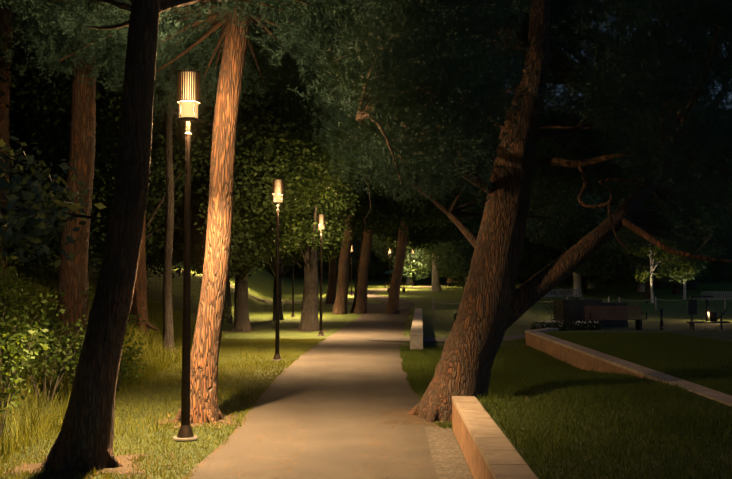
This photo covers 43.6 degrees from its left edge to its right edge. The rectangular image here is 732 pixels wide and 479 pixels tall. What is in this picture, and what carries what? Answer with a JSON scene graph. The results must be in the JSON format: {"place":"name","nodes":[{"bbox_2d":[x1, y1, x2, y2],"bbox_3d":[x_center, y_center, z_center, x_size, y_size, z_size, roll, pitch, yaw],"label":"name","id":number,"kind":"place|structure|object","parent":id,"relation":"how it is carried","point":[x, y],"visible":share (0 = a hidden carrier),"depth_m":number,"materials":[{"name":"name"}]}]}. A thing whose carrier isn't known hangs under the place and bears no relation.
{"place":"outdoors","nodes":[
{"label":"outdoors","id":0,"kind":"place"},
{"bbox_2d":[100,259,438,478],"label":"path","id":1,"kind":"structure","parent":0,"point":[336,445],"depth_m":11.71,"materials":[{"name":"grey concrete"}]},
{"bbox_2d":[184,315,438,478],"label":"path debris","id":2,"kind":"object","parent":1,"relation":"on","point":[315,416],"visible":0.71,"depth_m":10.74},
{"bbox_2d":[425,427,472,478],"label":"cobble strip","id":3,"kind":"object","parent":1,"relation":"on","point":[449,461],"visible":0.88,"depth_m":9.35,"materials":[{"name":"beige stone"}]},
{"bbox_2d":[0,254,731,478],"bbox_3d":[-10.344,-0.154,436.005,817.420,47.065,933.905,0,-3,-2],"label":"terrain","id":4,"kind":"structure","parent":0,"point":[676,318],"depth_m":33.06,"materials":[{"name":"green plant"}]},
{"bbox_2d":[0,244,23,291],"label":"shrub","id":5,"kind":"object","parent":4,"relation":"on","point":[7,272],"visible":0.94,"depth_m":15.18,"materials":[{"name":"green plant"}]},
{"bbox_2d":[0,272,24,318],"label":"shrub","id":6,"kind":"object","parent":4,"relation":"on","point":[14,287],"visible":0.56,"depth_m":15.94,"materials":[{"name":"green plant"}]},
{"bbox_2d":[0,255,49,303],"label":"shrub","id":7,"kind":"object","parent":4,"relation":"on","point":[24,283],"visible":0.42,"depth_m":17.02,"materials":[{"name":"green plant"}]},
{"bbox_2d":[0,284,49,318],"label":"shrub","id":8,"kind":"object","parent":4,"relation":"on","point":[24,299],"visible":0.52,"depth_m":16.55,"materials":[{"name":"green plant"}]},
{"bbox_2d":[0,294,51,329],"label":"shrub","id":9,"kind":"object","parent":4,"relation":"on","point":[1,313],"visible":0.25,"depth_m":14.79,"materials":[{"name":"green plant"}]},
{"bbox_2d":[0,322,52,438],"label":"shrub","id":10,"kind":"object","parent":4,"relation":"on","point":[13,349],"visible":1,"depth_m":9.93,"materials":[{"name":"green plant"}]},
{"bbox_2d":[0,317,52,392],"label":"shrub","id":11,"kind":"object","parent":4,"relation":"on","point":[9,337],"visible":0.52,"depth_m":11.75,"materials":[{"name":"green plant"}]},
{"bbox_2d":[1,311,64,359],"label":"shrub","id":12,"kind":"object","parent":4,"relation":"on","point":[48,335],"visible":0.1,"depth_m":13.83,"materials":[{"name":"green plant"}]},
{"bbox_2d":[0,284,68,375],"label":"shrub","id":13,"kind":"object","parent":4,"relation":"on","point":[41,312],"visible":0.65,"depth_m":12.42,"materials":[{"name":"green plant"}]},
{"bbox_2d":[0,307,87,401],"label":"shrub","id":14,"kind":"object","parent":4,"relation":"on","point":[70,356],"visible":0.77,"depth_m":12.59,"materials":[{"name":"green plant"}]},
{"bbox_2d":[3,314,87,360],"bbox_3d":[-5.184,1.652,15.410,1.310,0.954,1.789,-1,-3,16],"label":"shrub","id":15,"kind":"object","parent":4,"relation":"on","point":[52,354],"visible":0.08,"depth_m":14.93,"materials":[{"name":"green plant"}]},
{"bbox_2d":[33,281,64,345],"bbox_3d":[-5.274,1.334,15.713,0.715,1.233,1.231,0,-3,-2],"label":"shrub","id":16,"kind":"object","parent":4,"relation":"on","point":[52,311],"visible":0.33,"depth_m":15.38,"materials":[{"name":"green plant"}]},
{"bbox_2d":[0,136,108,267],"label":"oak branch","id":17,"kind":"object","parent":4,"relation":"on","point":[36,209],"visible":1,"depth_m":6.32,"materials":[{"name":"green plant"}]},
{"bbox_2d":[38,295,93,328],"bbox_3d":[-5.230,1.561,16.536,1.448,1.111,1.571,0,-3,-2],"label":"shrub","id":18,"kind":"object","parent":4,"relation":"on","point":[55,312],"visible":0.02,"depth_m":16.13,"materials":[{"name":"green plant"}]},
{"bbox_2d":[54,329,84,383],"bbox_3d":[-4.156,1.889,13.546,0.902,1.137,0.947,2,-4,-38],"label":"shrub","id":19,"kind":"object","parent":4,"relation":"on","point":[76,364],"visible":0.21,"depth_m":13.40,"materials":[{"name":"green plant"}]},
{"bbox_2d":[15,315,130,397],"bbox_3d":[-4.424,1.709,13.507,1.367,1.301,1.704,-2,-4,41],"label":"shrub","id":20,"kind":"object","parent":4,"relation":"on","point":[50,365],"visible":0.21,"depth_m":13.44,"materials":[{"name":"green plant"}]},
{"bbox_2d":[0,433,186,478],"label":"mulch bed","id":21,"kind":"object","parent":4,"relation":"on","point":[86,458],"visible":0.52,"depth_m":8.64,"materials":[{"name":"soil"}]},
{"bbox_2d":[0,260,225,463],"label":"bank grass blades","id":22,"kind":"object","parent":4,"relation":"on","point":[51,424],"depth_m":16.57,"materials":[{"name":"green plant"}]},
{"bbox_2d":[81,286,144,337],"bbox_3d":[-4.721,1.595,16.159,1.519,1.541,1.225,-2,-4,40],"label":"shrub","id":23,"kind":"object","parent":4,"relation":"on","point":[90,306],"visible":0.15,"depth_m":16.00,"materials":[{"name":"green plant"}]},
{"bbox_2d":[116,337,149,390],"bbox_3d":[-4.159,2.062,15.044,1.225,0.944,1.463,0,-3,-2],"label":"shrub","id":24,"kind":"object","parent":4,"relation":"on","point":[123,369],"visible":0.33,"depth_m":15.14,"materials":[{"name":"green plant"}]},
{"bbox_2d":[128,319,157,339],"bbox_3d":[-6.049,2.252,23.576,2.830,1.302,2.835,0,-3,-2],"label":"tree base","id":25,"kind":"object","parent":4,"relation":"on","point":[149,325],"visible":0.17,"depth_m":23.45,"materials":[{"name":"soil"}]},
{"bbox_2d":[0,0,333,364],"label":"bank trees","id":26,"kind":"object","parent":4,"relation":"on","point":[91,117],"visible":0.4,"depth_m":24.41,"materials":[{"name":"green plant"}]},
{"bbox_2d":[172,274,200,321],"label":"shrub","id":27,"kind":"object","parent":4,"relation":"on","point":[192,299],"visible":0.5,"depth_m":32.62,"materials":[{"name":"green plant"}]},
{"bbox_2d":[0,0,372,471],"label":"pine","id":28,"kind":"object","parent":4,"relation":"on","point":[147,26],"visible":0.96,"depth_m":10.30,"materials":[{"name":"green plant"}]},
{"bbox_2d":[173,70,200,441],"bbox_3d":[-2.041,0.179,10.442,0.270,4.220,0.270,0,-3,-2],"label":"lamp","id":29,"kind":"object","parent":4,"relation":"on","point":[188,91],"visible":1,"depth_m":10.41,"materials":[{"name":"metal"}]},
{"bbox_2d":[173,301,227,337],"bbox_3d":[-4.779,2.260,25.777,1.621,1.608,1.310,0,-3,8],"label":"shrub","id":30,"kind":"object","parent":4,"relation":"on","point":[192,321],"visible":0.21,"depth_m":25.58,"materials":[{"name":"green plant"}]},
{"bbox_2d":[138,403,264,429],"bbox_3d":[-2.144,2.225,11.778,1.694,0.435,1.653,0,-3,-2],"label":"tree base","id":31,"kind":"object","parent":4,"relation":"on","point":[209,415],"visible":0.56,"depth_m":11.58,"materials":[{"name":"plant"}]},
{"bbox_2d":[190,2,252,422],"bbox_3d":[-1.774,-4.029,12.093,1.241,13.258,0.501,0,-3,-2],"label":"trunk","id":32,"kind":"object","parent":4,"relation":"on","point":[204,358],"visible":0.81,"depth_m":11.75,"materials":[{"name":"red plant"}]},
{"bbox_2d":[223,291,236,327],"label":"shrub","id":33,"kind":"object","parent":4,"relation":"on","point":[230,308],"visible":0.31,"depth_m":30.35,"materials":[{"name":"green plant"}]},
{"bbox_2d":[222,326,264,331],"bbox_3d":[-4.692,3.343,34.583,2.170,0.470,2.229,0,-3,-2],"label":"tree base","id":34,"kind":"object","parent":4,"relation":"on","point":[242,329],"visible":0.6,"depth_m":34.19,"materials":[{"name":"soil"}]},
{"bbox_2d":[259,290,295,327],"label":"shrub","id":35,"kind":"object","parent":4,"relation":"on","point":[275,309],"visible":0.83,"depth_m":37.19,"materials":[{"name":"green plant"}]},
{"bbox_2d":[271,179,283,361],"bbox_3d":[-2.043,0.710,21.163,0.270,4.220,0.270,0,-3,-2],"label":"lamp","id":36,"kind":"object","parent":4,"relation":"on","point":[277,189],"visible":0.98,"depth_m":21.13,"materials":[{"name":"metal"}]},
{"bbox_2d":[191,65,365,330],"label":"oaks","id":37,"kind":"object","parent":4,"relation":"on","point":[319,183],"visible":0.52,"depth_m":28.89,"materials":[{"name":"green plant"}]},
{"bbox_2d":[290,256,295,316],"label":"lamp","id":38,"kind":"object","parent":4,"relation":"on","point":[292,315],"visible":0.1,"depth_m":47.12,"materials":[{"name":"metal"}]},
{"bbox_2d":[291,325,327,331],"bbox_3d":[-2.205,3.365,35.119,2.497,0.488,2.557,0,-3,-2],"label":"tree base","id":39,"kind":"object","parent":4,"relation":"on","point":[303,328],"visible":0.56,"depth_m":34.87,"materials":[{"name":"soil"}]},
{"bbox_2d":[317,214,324,335],"bbox_3d":[-1.547,1.228,31.629,0.270,4.220,0.270,0,-3,-2],"label":"lamp","id":40,"kind":"object","parent":4,"relation":"on","point":[321,220],"visible":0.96,"depth_m":31.60,"materials":[{"name":"metal"}]},
{"bbox_2d":[350,245,352,295],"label":"lamp","id":41,"kind":"object","parent":4,"relation":"on","point":[351,269],"visible":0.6,"depth_m":75.75,"materials":[{"name":"metal"}]},
{"bbox_2d":[0,0,706,170],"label":"crown leaves","id":42,"kind":"object","parent":4,"relation":"on","point":[8,6],"visible":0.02,"depth_m":29.91,"materials":[{"name":"green plant"}]},
{"bbox_2d":[359,234,431,284],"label":"tree","id":43,"kind":"object","parent":4,"relation":"on","point":[414,264],"visible":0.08,"depth_m":104.60,"materials":[{"name":"green plant"}]},
{"bbox_2d":[305,120,486,313],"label":"pines","id":44,"kind":"object","parent":4,"relation":"on","point":[392,219],"visible":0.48,"depth_m":49.50,"materials":[{"name":"green plant"}]},
{"bbox_2d":[385,282,406,292],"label":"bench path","id":45,"kind":"structure","parent":4,"relation":"on","point":[403,289],"depth_m":83.87,"materials":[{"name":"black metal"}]},
{"bbox_2d":[63,109,731,282],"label":"forest leaves","id":46,"kind":"object","parent":4,"relation":"on","point":[377,267],"visible":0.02,"depth_m":124.80,"materials":[{"name":"green plant"}]},
{"bbox_2d":[410,308,422,349],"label":"concrete wall","id":47,"kind":"structure","parent":4,"relation":"on","point":[416,336],"depth_m":26.11,"materials":[{"name":"grey concrete"}]},
{"bbox_2d":[393,238,444,290],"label":"tree","id":48,"kind":"object","parent":4,"relation":"on","point":[436,285],"depth_m":87.73,"materials":[{"name":"green plant"}]},
{"bbox_2d":[343,387,541,430],"bbox_3d":[1.113,2.215,12.172,2.930,0.531,2.858,0,-3,-2],"label":"mulch bed","id":49,"kind":"object","parent":4,"relation":"on","point":[409,415],"visible":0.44,"depth_m":11.83,"materials":[{"name":"soil"}]},
{"bbox_2d":[425,191,518,288],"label":"tree","id":50,"kind":"object","parent":4,"relation":"on","point":[460,278],"depth_m":84.04,"materials":[{"name":"green plant"}]},
{"bbox_2d":[452,396,537,478],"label":"retaining wall","id":51,"kind":"structure","parent":4,"relation":"on","point":[488,449],"depth_m":8.14,"materials":[{"name":"stone"}]},
{"bbox_2d":[430,92,566,277],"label":"tree","id":52,"kind":"object","parent":4,"relation":"on","point":[462,251],"visible":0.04,"depth_m":76.29,"materials":[{"name":"green plant"}]},
{"bbox_2d":[286,0,731,420],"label":"pine tree","id":53,"kind":"object","parent":4,"relation":"on","point":[418,65],"visible":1,"depth_m":11.23,"materials":[{"name":"green plant"}]},
{"bbox_2d":[433,297,609,316],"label":"rope fence","id":54,"kind":"object","parent":4,"relation":"on","point":[524,313],"visible":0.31,"depth_m":47.20,"materials":[{"name":"grey wood"}]},
{"bbox_2d":[454,313,601,330],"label":"flower bed leaves","id":55,"kind":"object","parent":4,"relation":"on","point":[590,326],"visible":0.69,"depth_m":34.24,"materials":[{"name":"green plant"}]},
{"bbox_2d":[530,328,558,330],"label":"retaining wall","id":56,"kind":"structure","parent":4,"relation":"on","point":[550,329],"depth_m":27.98,"materials":[{"name":"stone"}]},
{"bbox_2d":[537,289,581,302],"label":"bench","id":57,"kind":"object","parent":4,"relation":"on","point":[562,295],"visible":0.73,"depth_m":62.41,"materials":[{"name":"metal"}]},
{"bbox_2d":[537,295,582,327],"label":"box hedge","id":58,"kind":"object","parent":4,"relation":"on","point":[554,313],"visible":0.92,"depth_m":36.33,"materials":[{"name":"green plant"}]},
{"bbox_2d":[537,320,598,327],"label":"white flowers","id":59,"kind":"object","parent":4,"relation":"on","point":[562,320],"visible":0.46,"depth_m":34.28,"materials":[{"name":"white plant"}]},
{"bbox_2d":[521,111,627,295],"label":"tree","id":60,"kind":"object","parent":4,"relation":"on","point":[560,234],"visible":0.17,"depth_m":71.65,"materials":[{"name":"green plant"}]},
{"bbox_2d":[553,299,602,327],"bbox_3d":[8.631,3.023,37.285,1.740,1.140,1.040,0,-3,-10],"label":"bin enclosure","id":61,"kind":"object","parent":4,"relation":"on","point":[580,314],"visible":0.54,"depth_m":36.78,"materials":[{"name":"brown wood"}]},
{"bbox_2d":[533,182,635,292],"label":"tree","id":62,"kind":"object","parent":4,"relation":"on","point":[584,285],"visible":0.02,"depth_m":80.08,"materials":[{"name":"green plant"}]},
{"bbox_2d":[586,273,602,288],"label":"tree","id":63,"kind":"object","parent":4,"relation":"on","point":[590,286],"depth_m":92.03,"materials":[{"name":"green plant"}]},
{"bbox_2d":[582,106,645,291],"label":"tree","id":64,"kind":"object","parent":4,"relation":"on","point":[640,287],"depth_m":82.12,"materials":[{"name":"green plant"}]},
{"bbox_2d":[602,303,628,326],"bbox_3d":[10.101,3.148,38.324,1.440,0.990,1.040,0,-3,-10],"label":"bin enclosure","id":65,"kind":"object","parent":4,"relation":"on","point":[615,323],"visible":0.48,"depth_m":37.84,"materials":[{"name":"black metal"}]},
{"bbox_2d":[585,306,647,329],"bbox_3d":[9.636,3.034,35.249,2.310,0.925,0.562,0,-3,-8],"label":"bench","id":66,"kind":"object","parent":4,"relation":"on","point":[638,318],"visible":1,"depth_m":35.43,"materials":[{"name":"brown wood"}]},
{"bbox_2d":[525,330,731,406],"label":"retaining wall","id":67,"kind":"structure","parent":4,"relation":"on","point":[579,356],"depth_m":17.37,"materials":[{"name":"stone"}]},
{"bbox_2d":[557,124,725,297],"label":"tree","id":68,"kind":"object","parent":4,"relation":"on","point":[615,259],"visible":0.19,"depth_m":69.62,"materials":[{"name":"green plant"}]},
{"bbox_2d":[581,296,725,309],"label":"rope fence","id":69,"kind":"object","parent":4,"relation":"on","point":[619,299],"visible":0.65,"depth_m":53.89,"materials":[{"name":"grey wood"}]},
{"bbox_2d":[621,183,687,302],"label":"birch","id":70,"kind":"object","parent":4,"relation":"on","point":[662,257],"visible":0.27,"depth_m":61.77,"materials":[{"name":"green plant"}]},
{"bbox_2d":[660,309,662,329],"bbox_3d":[11.390,3.082,35.259,0.130,0.830,0.130,0,-3,-2],"label":"bollard","id":71,"kind":"object","parent":4,"relation":"on","point":[661,319],"visible":0.85,"depth_m":35.21,"materials":[{"name":"black metal"}]},
{"bbox_2d":[594,105,731,294],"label":"tree","id":72,"kind":"object","parent":4,"relation":"on","point":[677,289],"depth_m":74.93,"materials":[{"name":"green plant"}]},
{"bbox_2d":[653,270,698,288],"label":"tree","id":73,"kind":"object","parent":4,"relation":"on","point":[656,284],"depth_m":90.26,"materials":[{"name":"green plant"}]},
{"bbox_2d":[654,219,714,298],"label":"birch","id":74,"kind":"object","parent":4,"relation":"on","point":[687,277],"visible":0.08,"depth_m":67.78,"materials":[{"name":"green plant"}]},
{"bbox_2d":[686,249,731,289],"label":"tree","id":75,"kind":"object","parent":4,"relation":"on","point":[692,286],"depth_m":86.36,"materials":[{"name":"green plant"}]},
{"bbox_2d":[701,292,731,305],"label":"bench","id":76,"kind":"object","parent":4,"relation":"on","point":[711,298],"visible":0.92,"depth_m":58.65,"materials":[{"name":"black metal"}]},
{"bbox_2d":[371,335,524,341],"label":"branch path","id":77,"kind":"structure","parent":0,"point":[430,339],"depth_m":29.38,"materials":[{"name":"concrete"}]},
{"bbox_2d":[348,283,596,309],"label":"path","id":78,"kind":"structure","parent":0,"point":[404,304],"depth_m":67.48,"materials":[{"name":"grey concrete"}]},
{"bbox_2d":[388,248,390,287],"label":"lamp","id":79,"kind":"object","parent":78,"relation":"on","point":[389,250],"visible":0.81,"depth_m":92.88,"materials":[{"name":"metal"}]},
{"bbox_2d":[344,11,731,117],"label":"sky","id":80,"kind":"structure","parent":0,"point":[729,95],"materials":[{"name":"black"}]},
{"bbox_2d":[399,330,731,478],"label":"grass","id":81,"kind":"structure","parent":0,"point":[530,373],"depth_m":10.76,"materials":[{"name":"green plant"}]},
{"bbox_2d":[687,296,729,329],"bbox_3d":[11.447,2.547,30.580,1.381,1.325,0.400,0,-3,-2],"label":"pump stand","id":82,"kind":"object","parent":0,"point":[692,309],"visible":0.92,"depth_m":30.55,"materials":[{"name":"black metal"}]}
]}

